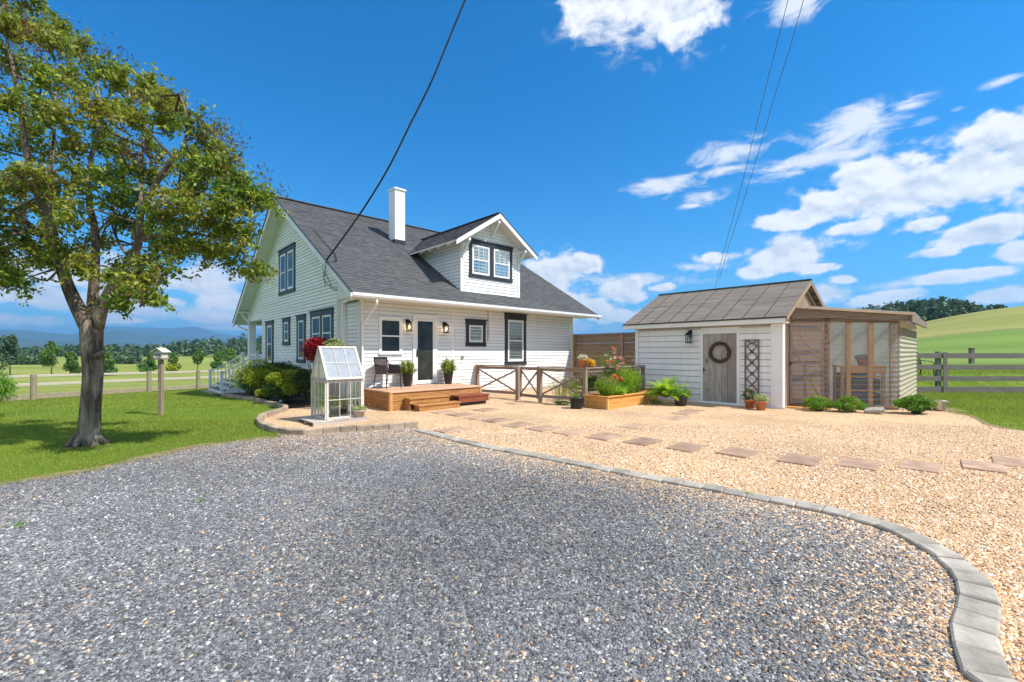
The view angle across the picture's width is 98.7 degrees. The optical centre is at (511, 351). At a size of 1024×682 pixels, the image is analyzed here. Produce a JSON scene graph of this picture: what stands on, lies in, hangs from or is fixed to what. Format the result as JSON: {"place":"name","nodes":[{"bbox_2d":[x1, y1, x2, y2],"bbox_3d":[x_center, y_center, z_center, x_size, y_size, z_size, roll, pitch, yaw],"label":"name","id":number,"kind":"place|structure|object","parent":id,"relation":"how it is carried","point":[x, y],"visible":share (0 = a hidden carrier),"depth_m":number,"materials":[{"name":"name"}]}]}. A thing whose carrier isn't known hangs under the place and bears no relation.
{"place":"outdoors","nodes":[
{"label":"outdoors","id":0,"kind":"place"},
{"bbox_2d":[1,337,239,351],"bbox_3d":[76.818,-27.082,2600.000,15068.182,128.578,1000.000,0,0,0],"label":"hills","id":1,"kind":"structure","parent":0,"point":[24,342],"depth_m":2555.51,"materials":[{"name":"green plant"}]},
{"bbox_2d":[0,330,258,345],"bbox_3d":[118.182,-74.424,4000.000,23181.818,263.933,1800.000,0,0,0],"label":"foothills","id":2,"kind":"structure","parent":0,"point":[119,336],"depth_m":3797.10,"materials":[{"name":"blue"}]},
{"bbox_2d":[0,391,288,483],"bbox_3d":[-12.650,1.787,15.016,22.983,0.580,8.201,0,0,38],"label":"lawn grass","id":3,"kind":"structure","parent":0,"point":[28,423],"depth_m":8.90,"materials":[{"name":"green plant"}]},
{"bbox_2d":[0,326,599,347],"bbox_3d":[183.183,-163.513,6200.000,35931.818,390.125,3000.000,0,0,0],"label":"mountains","id":4,"kind":"structure","parent":0,"point":[193,332],"depth_m":5951.05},
{"bbox_2d":[0,427,971,681],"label":"driveway","id":5,"kind":"structure","parent":0,"point":[949,662],"depth_m":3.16,"materials":[{"name":"grey gravel"}]},
{"bbox_2d":[0,306,1023,482],"bbox_3d":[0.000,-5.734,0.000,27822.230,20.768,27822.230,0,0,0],"label":"ground","id":6,"kind":"structure","parent":0,"point":[1001,330],"depth_m":28.15,"materials":[{"name":"green plant"}]},
{"bbox_2d":[0,369,18,403],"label":"hedge bush","id":7,"kind":"object","parent":6,"relation":"on","point":[4,382],"visible":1,"depth_m":10.68,"materials":[{"name":"green plant"}]},
{"bbox_2d":[0,333,28,374],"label":"young tree","id":8,"kind":"object","parent":6,"relation":"on","point":[9,352],"visible":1,"depth_m":64.96,"materials":[{"name":"green plant"}]},
{"bbox_2d":[6,355,55,364],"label":"field bush","id":9,"kind":"object","parent":6,"relation":"on","point":[32,360],"visible":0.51,"depth_m":128.81,"materials":[{"name":"plant"}]},
{"bbox_2d":[37,340,60,373],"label":"young tree","id":10,"kind":"object","parent":6,"relation":"on","point":[50,353],"visible":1,"depth_m":62.19,"materials":[{"name":"green plant"}]},
{"bbox_2d":[62,351,81,373],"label":"young tree","id":11,"kind":"object","parent":6,"relation":"on","point":[72,363],"visible":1,"depth_m":64.90,"materials":[{"name":"green plant"}]},
{"bbox_2d":[104,346,118,375],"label":"young tree","id":12,"kind":"object","parent":6,"relation":"on","point":[109,362],"visible":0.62,"depth_m":63.76,"materials":[{"name":"green plant"}]},
{"bbox_2d":[1,370,236,401],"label":"pasture fence","id":13,"kind":"object","parent":6,"relation":"on","point":[33,384],"visible":0.62,"depth_m":19.83,"materials":[{"name":"beige wood"}]},
{"bbox_2d":[111,353,144,363],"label":"field bush","id":14,"kind":"object","parent":6,"relation":"on","point":[128,359],"visible":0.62,"depth_m":129.20,"materials":[{"name":"green plant"}]},
{"bbox_2d":[0,333,261,356],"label":"woods","id":15,"kind":"object","parent":6,"relation":"on","point":[187,349],"visible":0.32,"depth_m":245.20,"materials":[{"name":"green plant"}]},
{"bbox_2d":[0,436,269,484],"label":"lawn verge","id":16,"kind":"structure","parent":6,"relation":"on","point":[69,473],"depth_m":5.99,"materials":[{"name":"green plant"}]},
{"bbox_2d":[0,434,291,486],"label":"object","id":17,"kind":"object","parent":16,"relation":"on","point":[133,459],"visible":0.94,"depth_m":6.19,"materials":[{"name":"beige plant"}]},
{"bbox_2d":[136,353,157,371],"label":"young tree","id":18,"kind":"object","parent":6,"relation":"on","point":[149,364],"visible":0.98,"depth_m":72.15,"materials":[{"name":"green plant"}]},
{"bbox_2d":[0,0,297,448],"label":"shade tree","id":19,"kind":"object","parent":6,"relation":"on","point":[124,285],"visible":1,"depth_m":6.79,"materials":[{"name":"green plant"}]},
{"bbox_2d":[150,347,170,414],"bbox_3d":[-8.570,0.767,10.740,0.290,1.765,0.280,0,0,0],"label":"birdhouse","id":20,"kind":"object","parent":6,"relation":"on","point":[160,354],"visible":0.91,"depth_m":10.70,"materials":[{"name":"white wood"}]},
{"bbox_2d":[165,352,181,370],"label":"young tree","id":21,"kind":"object","parent":6,"relation":"on","point":[173,364],"visible":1,"depth_m":72.03,"materials":[{"name":"green plant"}]},
{"bbox_2d":[209,350,224,368],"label":"young tree","id":22,"kind":"object","parent":6,"relation":"on","point":[217,359],"visible":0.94,"depth_m":81.62,"materials":[{"name":"green plant"}]},
{"bbox_2d":[202,352,259,393],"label":"porch stairs","id":23,"kind":"structure","parent":6,"relation":"on","point":[223,386],"depth_m":19.12,"materials":[{"name":"white wood"}]},
{"bbox_2d":[220,348,241,367],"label":"young tree","id":24,"kind":"object","parent":6,"relation":"on","point":[226,354],"visible":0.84,"depth_m":96.72,"materials":[{"name":"green plant"}]},
{"bbox_2d":[213,392,329,408],"bbox_3d":[-8.492,1.652,15.672,2.226,0.224,9.577,0,0,-44],"label":"mulch bed","id":25,"kind":"object","parent":6,"relation":"on","point":[290,405],"visible":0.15,"depth_m":14.12,"materials":[{"name":"brown soil"}]},
{"bbox_2d":[230,358,285,395],"bbox_3d":[-8.376,0.930,14.792,1.740,1.420,1.557,0,0,31],"label":"shrub","id":26,"kind":"object","parent":25,"relation":"on","point":[252,379],"visible":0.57,"depth_m":14.39,"materials":[{"name":"green plant"}]},
{"bbox_2d":[262,368,306,402],"bbox_3d":[-6.686,1.059,13.211,1.421,1.101,1.299,0,0,0],"label":"shrub","id":27,"kind":"object","parent":25,"relation":"on","point":[278,379],"visible":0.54,"depth_m":12.91,"materials":[{"name":"green plant"}]},
{"bbox_2d":[268,359,302,396],"bbox_3d":[-8.166,0.947,15.390,1.792,1.401,1.347,0,0,0],"label":"shrub","id":28,"kind":"object","parent":25,"relation":"on","point":[286,365],"visible":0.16,"depth_m":15.27,"materials":[{"name":"green plant"}]},
{"bbox_2d":[289,368,311,403],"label":"shrub","id":29,"kind":"object","parent":25,"relation":"on","point":[301,378],"visible":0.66,"depth_m":12.84,"materials":[{"name":"green plant"}]},
{"bbox_2d":[232,187,601,401],"bbox_3d":[-5.015,-2.085,20.361,10.970,8.670,14.270,0,0,-43],"label":"farmhouse","id":30,"kind":"object","parent":6,"relation":"on","point":[482,292],"visible":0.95,"depth_m":15.72,"materials":[{"name":"white wood"}]},
{"bbox_2d":[264,320,273,363],"bbox_3d":[-10.383,-0.356,18.809,0.085,1.912,1.220,0,0,-43],"label":"window","id":31,"kind":"structure","parent":30,"relation":"in","point":[269,325],"depth_m":18.82,"materials":[{"name":"blue glass"}]},
{"bbox_2d":[281,317,290,344],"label":"window","id":32,"kind":"structure","parent":30,"relation":"in","point":[286,323],"depth_m":17.11,"materials":[{"name":"clear glass"}]},
{"bbox_2d":[277,242,295,295],"bbox_3d":[-8.761,-3.156,17.081,0.085,1.812,2.080,0,0,-43],"label":"window","id":33,"kind":"structure","parent":30,"relation":"in","point":[286,255],"depth_m":16.98,"materials":[{"name":"blue glass"}]},
{"bbox_2d":[295,314,305,362],"bbox_3d":[-7.622,-0.466,15.866,0.085,1.732,1.010,0,0,-43],"label":"window","id":34,"kind":"structure","parent":30,"relation":"in","point":[301,318],"depth_m":15.92,"materials":[{"name":"clear glass"}]},
{"bbox_2d":[309,307,333,338],"bbox_3d":[-6.265,-0.641,14.417,0.085,1.482,2.080,0,0,-43],"label":"window","id":35,"kind":"structure","parent":30,"relation":"in","point":[321,320],"depth_m":14.32,"materials":[{"name":"clear glass"}]},
{"bbox_2d":[378,316,403,354],"bbox_3d":[-3.631,-0.470,13.197,0.832,1.119,0.085,0,0,-43],"label":"window","id":36,"kind":"structure","parent":30,"relation":"in","point":[390,328],"depth_m":13.19,"materials":[{"name":"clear glass"}]},
{"bbox_2d":[322,0,465,290],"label":"power cable","id":37,"kind":"object","parent":30,"relation":"attached to","point":[379,183],"visible":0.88,"depth_m":12.43,"materials":[{"name":"black rubber"}]},
{"bbox_2d":[411,314,438,384],"bbox_3d":[-2.749,-0.045,14.007,0.969,2.250,0.108,0,0,-43],"label":"door","id":38,"kind":"structure","parent":30,"relation":"in","point":[424,329],"depth_m":14.01,"materials":[{"name":"white paint"}]},
{"bbox_2d":[465,318,486,345],"bbox_3d":[-1.255,-0.656,15.425,0.951,0.952,0.085,0,0,-43],"label":"window","id":39,"kind":"structure","parent":30,"relation":"in","point":[471,324],"depth_m":15.41,"materials":[{"name":"clear glass"}]},
{"bbox_2d":[469,238,513,282],"bbox_3d":[-0.728,-3.256,15.894,2.110,1.332,0.085,0,0,-43],"label":"window","id":40,"kind":"structure","parent":30,"relation":"in","point":[497,258],"depth_m":15.85,"materials":[{"name":"clear glass"}]},
{"bbox_2d":[504,312,527,364],"bbox_3d":[0.152,-0.470,16.745,1.185,1.954,0.085,0,0,-43],"label":"window","id":41,"kind":"structure","parent":30,"relation":"in","point":[515,323],"depth_m":16.74,"materials":[{"name":"clear glass"}]},
{"bbox_2d":[264,387,1023,681],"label":"gravel yard","id":42,"kind":"structure","parent":6,"relation":"on","point":[547,411],"depth_m":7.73,"materials":[{"name":"beige gravel"}]},
{"bbox_2d":[300,336,335,380],"bbox_3d":[-5.247,0.590,11.919,0.901,2.023,0.919,0,0,0],"label":"flowering shrub","id":43,"kind":"object","parent":42,"relation":"on","point":[311,345],"visible":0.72,"depth_m":11.71,"materials":[{"name":"red plant"}]},
{"bbox_2d":[297,413,367,426],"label":"paver patio","id":44,"kind":"structure","parent":42,"relation":"on","point":[315,421],"depth_m":9.43,"materials":[{"name":"beige stone"}]},
{"bbox_2d":[329,396,343,416],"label":"potted plant","id":45,"kind":"object","parent":44,"relation":"on","point":[333,410],"visible":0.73,"depth_m":9.77,"materials":[{"name":"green plant"}]},
{"bbox_2d":[310,346,363,419],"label":"mini glasshouse","id":46,"kind":"structure","parent":44,"relation":"on","point":[351,375],"depth_m":9.80,"materials":[{"name":"white wood"}]},
{"bbox_2d":[323,338,345,404],"bbox_3d":[-4.787,0.607,11.758,0.612,1.988,0.599,0,0,0],"label":"flowering shrub","id":47,"kind":"object","parent":42,"relation":"on","point":[333,342],"visible":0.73,"depth_m":11.73,"materials":[{"name":"green plant"}]},
{"bbox_2d":[364,383,482,410],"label":"deck","id":48,"kind":"structure","parent":42,"relation":"on","point":[387,399],"depth_m":12.15,"materials":[{"name":"brown wood"}]},
{"bbox_2d":[373,357,400,388],"bbox_3d":[-3.602,0.598,12.644,0.616,0.899,0.582,0,0,32],"label":"wicker chair","id":49,"kind":"object","parent":48,"relation":"on","point":[382,365],"visible":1,"depth_m":12.73,"materials":[{"name":"brown wicker"}]},
{"bbox_2d":[399,360,417,385],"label":"potted shrub","id":50,"kind":"object","parent":48,"relation":"on","point":[408,371],"visible":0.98,"depth_m":13.12,"materials":[{"name":"green plant"}]},
{"bbox_2d":[440,357,456,383],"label":"potted shrub","id":51,"kind":"object","parent":48,"relation":"on","point":[447,368],"visible":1,"depth_m":14.11,"materials":[{"name":"green plant"}]},
{"bbox_2d":[404,394,460,411],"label":"deck steps","id":52,"kind":"structure","parent":42,"relation":"on","point":[429,405],"depth_m":11.70,"materials":[{"name":"brown wood"}]},
{"bbox_2d":[450,393,488,405],"bbox_3d":[-1.222,1.400,12.848,1.120,0.300,0.430,0,0,-43],"label":"plank step","id":53,"kind":"object","parent":42,"relation":"on","point":[473,398],"visible":0.88,"depth_m":12.74,"materials":[{"name":"red wood"}]},
{"bbox_2d":[475,364,645,406],"bbox_3d":[1.378,1.051,13.739,5.783,1.198,2.632,0,0,9],"label":"garden fence","id":54,"kind":"object","parent":42,"relation":"on","point":[541,369],"visible":0.8,"depth_m":13.33,"materials":[{"name":"brown wood"}]},
{"bbox_2d":[520,367,537,398],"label":"garden gate","id":55,"kind":"structure","parent":54,"relation":"attached to","point":[528,380],"depth_m":13.78,"materials":[{"name":"brown wood"}]},
{"bbox_2d":[569,393,583,408],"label":"potted plant","id":56,"kind":"object","parent":42,"relation":"on","point":[576,401],"visible":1,"depth_m":11.82,"materials":[{"name":"green plant"}]},
{"bbox_2d":[560,372,601,395],"bbox_3d":[2.137,1.055,13.532,1.321,0.993,1.192,0,0,0],"label":"flowering plant","id":57,"kind":"object","parent":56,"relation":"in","point":[575,383],"visible":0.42,"depth_m":13.40,"materials":[{"name":"green plant"}]},
{"bbox_2d":[573,332,634,386],"bbox_3d":[4.377,0.453,17.367,0.150,2.395,4.960,0,0,-43],"label":"privacy fence","id":58,"kind":"object","parent":42,"relation":"on","point":[622,344],"visible":0.42,"depth_m":18.05,"materials":[{"name":"brown wood"}]},
{"bbox_2d":[584,432,624,440],"bbox_3d":[1.674,1.551,7.978,0.458,0.050,0.643,-1,-1,45],"label":"stepping stone","id":59,"kind":"object","parent":42,"relation":"on","point":[603,436],"visible":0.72,"depth_m":7.90,"materials":[{"name":"stone"}]},
{"bbox_2d":[597,346,624,381],"bbox_3d":[2.993,0.695,13.371,0.884,1.712,0.980,0,0,-36],"label":"rose bush","id":60,"kind":"object","parent":42,"relation":"on","point":[611,363],"visible":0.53,"depth_m":13.23,"materials":[{"name":"green plant"}]},
{"bbox_2d":[583,391,647,409],"bbox_3d":[3.031,1.375,12.668,2.120,0.350,0.820,0,0,-43],"label":"raised bed","id":61,"kind":"object","parent":42,"relation":"on","point":[597,400],"visible":0.79,"depth_m":12.13,"materials":[{"name":"wood"}]},
{"bbox_2d":[595,375,618,395],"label":"lavender plant","id":62,"kind":"object","parent":61,"relation":"in","point":[604,387],"visible":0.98,"depth_m":12.06,"materials":[{"name":"green plant"}]},
{"bbox_2d":[615,364,641,393],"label":"cosmos plant","id":63,"kind":"object","parent":61,"relation":"on","point":[632,384],"visible":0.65,"depth_m":12.90,"materials":[{"name":"green plant"}]},
{"bbox_2d":[622,437,662,445],"bbox_3d":[2.236,1.551,7.532,0.626,0.050,0.437,0,-1,-43],"label":"stepping stone","id":64,"kind":"object","parent":42,"relation":"on","point":[644,441],"visible":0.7,"depth_m":7.47,"materials":[{"name":"stone"}]},
{"bbox_2d":[643,374,687,400],"bbox_3d":[4.499,1.024,12.903,1.344,0.721,1.251,0,0,19],"label":"fern","id":65,"kind":"object","parent":42,"relation":"on","point":[664,388],"visible":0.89,"depth_m":12.79,"materials":[{"name":"green plant"}]},
{"bbox_2d":[668,388,691,405],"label":"potted plant","id":66,"kind":"object","parent":42,"relation":"on","point":[682,401],"visible":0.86,"depth_m":12.45,"materials":[{"name":"green plant"}]},
{"bbox_2d":[666,442,706,452],"bbox_3d":[2.802,1.551,7.074,0.436,0.050,0.635,0,0,45],"label":"stepping stone","id":67,"kind":"object","parent":42,"relation":"on","point":[687,447],"visible":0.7,"depth_m":7.00,"materials":[{"name":"stone"}]},
{"bbox_2d":[622,279,824,408],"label":"shed","id":68,"kind":"structure","parent":42,"relation":"on","point":[733,318],"depth_m":13.31,"materials":[{"name":"white wood"}]},
{"bbox_2d":[708,342,730,362],"bbox_3d":[6.121,0.029,12.965,0.059,0.641,0.641,0,0,-43],"label":"wreath","id":69,"kind":"object","parent":68,"relation":"attached to","point":[713,345],"visible":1,"depth_m":12.95,"materials":[{"name":"wicker"}]},
{"bbox_2d":[703,333,736,402],"bbox_3d":[6.124,0.492,13.002,0.085,2.035,0.954,0,0,-43],"label":"door","id":70,"kind":"structure","parent":68,"relation":"in","point":[719,379],"depth_m":12.99,"materials":[{"name":"grey wood"}]},
{"bbox_2d":[744,339,758,393],"bbox_3d":[6.724,0.480,12.341,0.035,1.640,0.380,0,0,-43],"label":"trellis","id":71,"kind":"object","parent":68,"relation":"attached to","point":[745,356],"visible":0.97,"depth_m":12.35,"materials":[{"name":"brown wood"}]},
{"bbox_2d":[715,447,760,457],"bbox_3d":[3.456,1.551,6.719,0.617,0.050,0.440,1,0,-41],"label":"stepping stone","id":72,"kind":"object","parent":42,"relation":"on","point":[738,452],"visible":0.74,"depth_m":6.65,"materials":[{"name":"stone"}]},
{"bbox_2d":[741,387,755,408],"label":"potted plant","id":73,"kind":"object","parent":42,"relation":"on","point":[749,402],"visible":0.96,"depth_m":11.87,"materials":[{"name":"green plant"}]},
{"bbox_2d":[753,393,769,410],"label":"potted plant","id":74,"kind":"object","parent":42,"relation":"on","point":[761,404],"visible":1,"depth_m":11.53,"materials":[{"name":"green plant"}]},
{"bbox_2d":[776,453,821,466],"bbox_3d":[4.083,1.551,6.242,0.455,0.050,0.578,1,1,45],"label":"stepping stone","id":75,"kind":"object","parent":42,"relation":"on","point":[800,459],"visible":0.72,"depth_m":6.21,"materials":[{"name":"stone"}]},
{"bbox_2d":[800,395,832,410],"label":"bush","id":76,"kind":"object","parent":42,"relation":"on","point":[814,403],"visible":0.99,"depth_m":11.39,"materials":[{"name":"green plant"}]},
{"bbox_2d":[830,394,868,411],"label":"bush","id":77,"kind":"object","parent":42,"relation":"on","point":[846,403],"visible":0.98,"depth_m":11.15,"materials":[{"name":"green plant"}]},
{"bbox_2d":[835,457,881,470],"bbox_3d":[4.758,1.551,6.034,0.628,0.050,0.421,0,-1,-42],"label":"stepping stone","id":78,"kind":"object","parent":42,"relation":"on","point":[865,464],"visible":0.72,"depth_m":5.99,"materials":[{"name":"stone"}]},
{"bbox_2d":[789,306,968,411],"bbox_3d":[10.893,0.126,13.834,5.840,2.908,5.261,0,0,18],"label":"lean to greenhouse","id":79,"kind":"object","parent":42,"relation":"on","point":[888,339],"visible":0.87,"depth_m":12.20,"materials":[{"name":"wood"}]},
{"bbox_2d":[789,322,823,403],"bbox_3d":[8.183,0.320,12.251,0.855,2.280,0.165,0,0,18],"label":"door","id":80,"kind":"structure","parent":79,"relation":"in","point":[804,363],"depth_m":12.25,"materials":[{"name":"brown wood"}]},
{"bbox_2d":[832,365,885,405],"bbox_3d":[9.688,0.970,12.317,1.020,1.160,0.650,0,0,18],"label":"potting bench","id":81,"kind":"object","parent":79,"relation":"on","point":[857,371],"visible":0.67,"depth_m":12.15,"materials":[{"name":"brown wood"}]},
{"bbox_2d":[839,378,880,389],"bbox_3d":[9.682,0.900,12.265,0.780,0.300,0.492,0,0,18],"label":"plastic crate","id":82,"kind":"object","parent":81,"relation":"on","point":[859,383],"visible":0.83,"depth_m":12.05,"materials":[{"name":"plastic"}]},
{"bbox_2d":[839,391,880,404],"bbox_3d":[9.682,1.295,12.265,0.780,0.330,0.492,0,0,18],"label":"plastic crate","id":83,"kind":"object","parent":79,"relation":"on","point":[862,396],"visible":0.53,"depth_m":12.03,"materials":[{"name":"grey plastic"}]},
{"bbox_2d":[892,394,937,413],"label":"bush","id":84,"kind":"object","parent":42,"relation":"on","point":[917,404],"visible":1,"depth_m":10.79,"materials":[{"name":"green plant"}]},
{"bbox_2d":[897,459,942,473],"bbox_3d":[5.478,1.551,5.905,0.592,0.050,0.412,-1,0,-42],"label":"stepping stone","id":85,"kind":"object","parent":42,"relation":"on","point":[921,466],"visible":0.68,"depth_m":5.85,"materials":[{"name":"stone"}]},
{"bbox_2d":[949,567,995,589],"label":"edging block","id":86,"kind":"structure","parent":42,"relation":"on","point":[973,577],"depth_m":2.94,"materials":[{"name":"grey concrete"}]},
{"bbox_2d":[953,643,1013,678],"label":"edging block","id":87,"kind":"structure","parent":42,"relation":"on","point":[972,659],"depth_m":2.15,"materials":[{"name":"grey concrete"}]},
{"bbox_2d":[960,459,1006,473],"bbox_3d":[6.317,1.551,5.898,0.416,0.050,0.634,2,1,44],"label":"stepping stone","id":88,"kind":"object","parent":42,"relation":"on","point":[981,466],"visible":0.78,"depth_m":5.84,"materials":[{"name":"stone"}]},
{"bbox_2d":[991,456,1023,467],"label":"stepping stone","id":89,"kind":"object","parent":42,"relation":"on","point":[1012,462],"visible":0.69,"depth_m":6.11,"materials":[{"name":"stone"}]},
{"bbox_2d":[701,483,725,492],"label":"edging block","id":90,"kind":"structure","parent":6,"relation":"on","point":[714,488],"depth_m":4.87,"materials":[{"name":"grey concrete"}]},
{"bbox_2d":[769,496,796,507],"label":"edging block","id":91,"kind":"structure","parent":6,"relation":"on","point":[778,500],"depth_m":4.45,"materials":[{"name":"grey concrete"}]},
{"bbox_2d":[795,500,824,512],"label":"edging block","id":92,"kind":"structure","parent":6,"relation":"on","point":[810,506],"depth_m":4.31,"materials":[{"name":"grey concrete"}]},
{"bbox_2d":[821,506,853,518],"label":"edging block","id":93,"kind":"structure","parent":6,"relation":"on","point":[836,512],"depth_m":4.15,"materials":[{"name":"grey concrete"}]},
{"bbox_2d":[848,513,884,525],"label":"edging block","id":94,"kind":"structure","parent":6,"relation":"on","point":[864,519],"depth_m":3.97,"materials":[{"name":"grey concrete"}]},
{"bbox_2d":[875,521,915,534],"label":"edging block","id":95,"kind":"structure","parent":6,"relation":"on","point":[892,528],"depth_m":3.77,"materials":[{"name":"grey concrete"}]},
{"bbox_2d":[898,533,940,545],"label":"edging block","id":96,"kind":"structure","parent":6,"relation":"on","point":[914,539],"depth_m":3.56,"materials":[{"name":"grey concrete"}]},
{"bbox_2d":[857,296,1007,321],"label":"hill woods","id":97,"kind":"object","parent":6,"relation":"on","point":[925,310],"visible":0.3,"depth_m":152.74,"materials":[{"name":"green plant"}]},
{"bbox_2d":[917,543,964,559],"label":"edging block","id":98,"kind":"structure","parent":6,"relation":"on","point":[934,550],"depth_m":3.33,"materials":[{"name":"grey concrete"}]},
{"bbox_2d":[936,557,979,571],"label":"edging block","id":99,"kind":"structure","parent":6,"relation":"on","point":[946,563],"depth_m":3.15,"materials":[{"name":"grey concrete"}]},
{"bbox_2d":[916,352,1023,392],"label":"board fence","id":100,"kind":"object","parent":6,"relation":"on","point":[937,367],"visible":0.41,"depth_m":16.27,"materials":[{"name":"grey wood"}]},
{"bbox_2d":[950,608,1000,638],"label":"edging block","id":101,"kind":"structure","parent":6,"relation":"on","point":[979,622],"depth_m":2.47,"materials":[{"name":"grey concrete"}]},
{"bbox_2d":[950,622,1004,658],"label":"edging block","id":102,"kind":"structure","parent":6,"relation":"on","point":[975,639],"depth_m":2.31,"materials":[{"name":"grey concrete"}]},
{"bbox_2d":[955,595,1001,622],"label":"edging block","id":103,"kind":"structure","parent":6,"relation":"on","point":[986,609],"depth_m":2.62,"materials":[{"name":"grey concrete"}]},
{"bbox_2d":[956,581,1000,606],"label":"edging block","id":104,"kind":"structure","parent":6,"relation":"on","point":[982,593],"depth_m":2.76,"materials":[{"name":"grey concrete"}]},
{"bbox_2d":[964,670,1017,681],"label":"edging block","id":105,"kind":"structure","parent":6,"relation":"on","point":[972,676],"depth_m":2.04,"materials":[{"name":"grey concrete"}]},
{"bbox_2d":[0,0,1023,342],"label":"sky","id":106,"kind":"structure","parent":0,"point":[615,137],"materials":[{"name":"blue"}]},
{"bbox_2d":[715,1,787,285],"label":"overhead wire","id":107,"kind":"object","parent":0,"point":[754,132],"visible":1,"depth_m":17.12,"materials":[{"name":"grey"}]},
{"bbox_2d":[719,0,803,278],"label":"overhead wire","id":108,"kind":"object","parent":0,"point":[765,128],"visible":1,"depth_m":17.37,"materials":[{"name":"grey"}]},
{"bbox_2d":[916,364,1023,429],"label":"pasture grass","id":109,"kind":"structure","parent":0,"point":[984,398],"depth_m":13.59,"materials":[{"name":"green plant"}]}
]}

